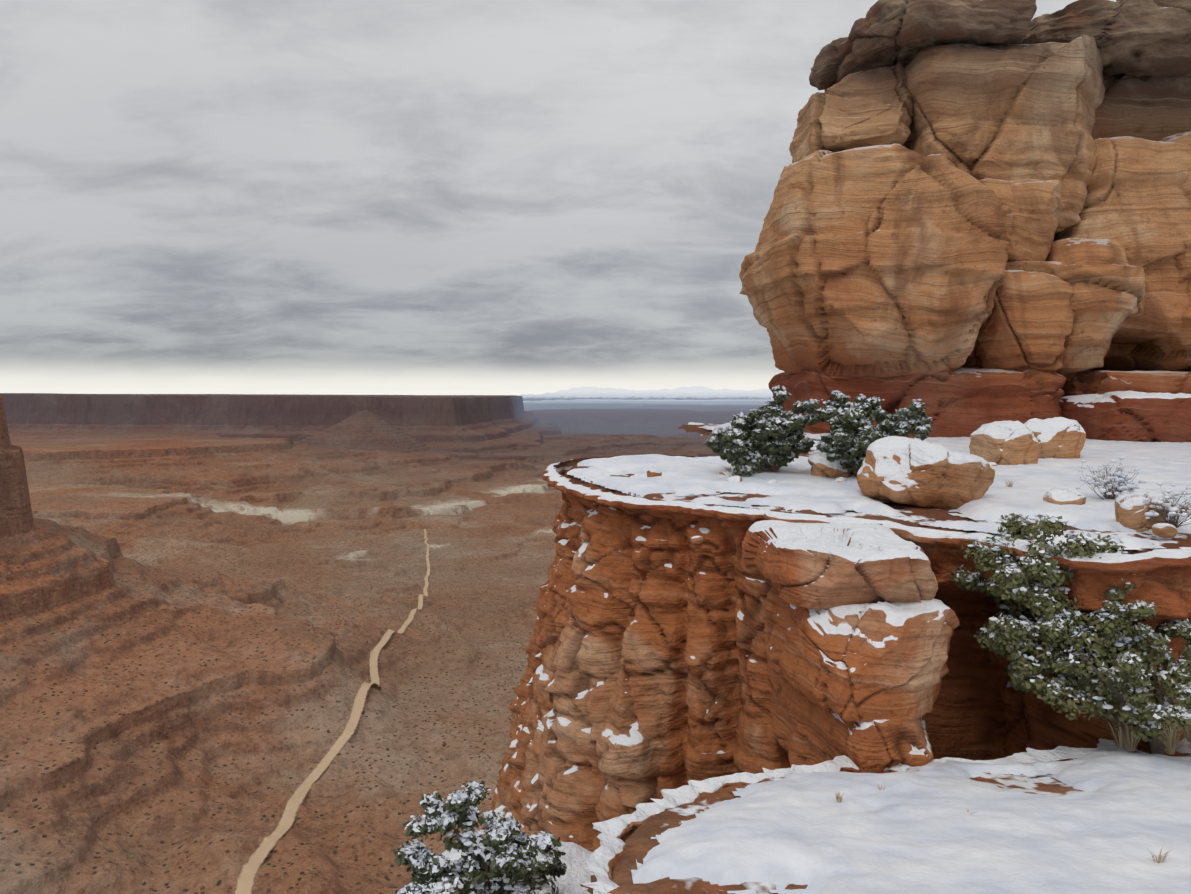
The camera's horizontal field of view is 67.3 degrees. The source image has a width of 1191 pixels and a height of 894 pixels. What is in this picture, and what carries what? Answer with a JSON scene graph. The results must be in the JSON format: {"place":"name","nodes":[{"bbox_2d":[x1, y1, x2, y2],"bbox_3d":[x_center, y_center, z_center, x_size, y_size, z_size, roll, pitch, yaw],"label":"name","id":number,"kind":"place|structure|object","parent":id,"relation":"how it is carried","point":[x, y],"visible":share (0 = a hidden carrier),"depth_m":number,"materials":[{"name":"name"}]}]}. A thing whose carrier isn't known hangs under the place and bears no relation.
{"place":"outdoors","nodes":[
{"label":"outdoors","id":0,"kind":"place"},
{"bbox_2d":[235,529,429,893],"bbox_3d":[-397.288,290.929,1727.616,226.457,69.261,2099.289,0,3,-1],"label":"dirt road","id":1,"kind":"structure","parent":0,"point":[247,875],"depth_m":939.55,"materials":[{"name":"beige soil"}]},
{"bbox_2d":[0,393,775,893],"bbox_3d":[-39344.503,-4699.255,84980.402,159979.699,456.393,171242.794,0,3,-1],"label":"canyon terrain","id":2,"kind":"structure","parent":0,"point":[206,601],"depth_m":1239.38,"materials":[{"name":"brown soil"}]},
{"bbox_2d":[0,0,1115,394],"label":"sky","id":3,"kind":"structure","parent":0,"point":[311,197],"materials":[{"name":"grey"}]},
{"bbox_2d":[517,386,773,400],"bbox_3d":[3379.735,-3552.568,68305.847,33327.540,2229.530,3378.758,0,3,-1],"label":"snowy mountains","id":4,"kind":"structure","parent":0,"point":[689,393],"depth_m":69707.59,"materials":[{"name":"white snow"}]},
{"bbox_2d":[482,455,1190,851],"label":"cliff","id":5,"kind":"structure","parent":0,"point":[644,677],"depth_m":8.16,"materials":[{"name":"brown stone"}]},
{"bbox_2d":[731,408,812,472],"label":"shrub branches","id":6,"kind":"object","parent":5,"relation":"on","point":[772,468],"visible":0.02,"depth_m":9.79,"materials":[{"name":"brown plant"}]},
{"bbox_2d":[742,520,959,773],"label":"rock pillar","id":7,"kind":"structure","parent":5,"relation":"attached to","point":[861,623],"depth_m":5.86,"materials":[{"name":"stone"}]},
{"bbox_2d":[580,739,1165,893],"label":"snow edge","id":8,"kind":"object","parent":5,"relation":"attached to","point":[612,836],"depth_m":5.25,"materials":[{"name":"white snow"}]},
{"bbox_2d":[415,836,593,893],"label":"snow patch","id":9,"kind":"object","parent":8,"relation":"on","point":[574,858],"visible":0.04,"depth_m":5.45,"materials":[{"name":"white snow"}]},
{"bbox_2d":[393,781,566,893],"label":"juniper","id":10,"kind":"object","parent":9,"relation":"on","point":[501,867],"depth_m":4.63,"materials":[{"name":"green plant"}]},
{"bbox_2d":[398,784,572,893],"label":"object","id":11,"kind":"object","parent":10,"relation":"on","point":[523,889],"visible":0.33,"depth_m":4.61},
{"bbox_2d":[724,464,1190,862],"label":"dry grass tufts","id":12,"kind":"object","parent":8,"relation":"on","point":[1130,742],"visible":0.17,"depth_m":5.87,"materials":[{"name":"beige plant"}]},
{"bbox_2d":[841,424,913,476],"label":"shrub branches","id":13,"kind":"object","parent":5,"relation":"on","point":[855,472],"visible":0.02,"depth_m":9.39,"materials":[{"name":"brown plant"}]},
{"bbox_2d":[564,424,1190,553],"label":"rock ledge rim","id":14,"kind":"object","parent":5,"relation":"on","point":[914,516],"visible":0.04,"depth_m":7.66,"materials":[{"name":"brown stone"}]},
{"bbox_2d":[567,422,1190,550],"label":"ledge snow","id":15,"kind":"structure","parent":5,"relation":"on","point":[797,486],"depth_m":9.02,"materials":[{"name":"white snow"}]},
{"bbox_2d":[704,385,838,476],"bbox_3d":[1.828,-0.172,9.846,1.391,1.013,1.435,0,3,-1],"label":"juniper","id":16,"kind":"object","parent":15,"relation":"on","point":[759,445],"visible":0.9,"depth_m":9.56,"materials":[{"name":"green plant"}]},
{"bbox_2d":[708,391,835,469],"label":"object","id":17,"kind":"object","parent":16,"relation":"on","point":[754,460],"visible":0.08,"depth_m":9.55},
{"bbox_2d":[815,390,932,471],"bbox_3d":[2.931,-0.124,9.404,1.159,0.956,1.295,1,3,18],"label":"juniper","id":18,"kind":"object","parent":15,"relation":"on","point":[851,426],"visible":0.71,"depth_m":9.16,"materials":[{"name":"green plant"}]},
{"bbox_2d":[821,391,931,461],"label":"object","id":19,"kind":"object","parent":18,"relation":"on","point":[863,458],"visible":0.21,"depth_m":9.19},
{"bbox_2d":[1059,391,1190,442],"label":"step rock","id":20,"kind":"object","parent":15,"relation":"on","point":[1134,416],"visible":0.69,"depth_m":13.77,"materials":[{"name":"stone"}]},
{"bbox_2d":[1080,462,1190,527],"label":"dry shrubs","id":21,"kind":"object","parent":15,"relation":"on","point":[1174,520],"visible":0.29,"depth_m":6.72,"materials":[{"name":"plant"}]},
{"bbox_2d":[1075,456,1190,519],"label":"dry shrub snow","id":22,"kind":"structure","parent":21,"relation":"on","point":[1172,510],"depth_m":7.67,"materials":[{"name":"white snow"}]},
{"bbox_2d":[647,462,1190,788],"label":"stones","id":23,"kind":"object","parent":5,"relation":"on","point":[1164,530],"visible":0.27,"depth_m":6.50,"materials":[{"name":"stone"}]},
{"bbox_2d":[739,0,1190,437],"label":"outcrop rock","id":24,"kind":"object","parent":5,"relation":"on","point":[978,215],"visible":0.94,"depth_m":14.67,"materials":[{"name":"stone"}]},
{"bbox_2d":[808,417,1168,531],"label":"boulders","id":25,"kind":"object","parent":5,"relation":"on","point":[910,471],"visible":0.77,"depth_m":7.92,"materials":[{"name":"stone"}]},
{"bbox_2d":[591,744,1190,893],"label":"bare ground patch","id":26,"kind":"object","parent":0,"point":[640,843],"visible":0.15,"depth_m":4.54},
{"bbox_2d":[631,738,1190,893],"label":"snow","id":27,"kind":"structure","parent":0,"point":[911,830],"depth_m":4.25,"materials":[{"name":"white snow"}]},
{"bbox_2d":[950,513,1190,754],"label":"bush","id":28,"kind":"object","parent":27,"relation":"on","point":[1004,636],"depth_m":5.87,"materials":[{"name":"green plant"}]},
{"bbox_2d":[966,515,1190,724],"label":"snow on shrub","id":29,"kind":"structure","parent":28,"relation":"on","point":[1118,644],"depth_m":5.90,"materials":[{"name":"white snow"}]}
]}

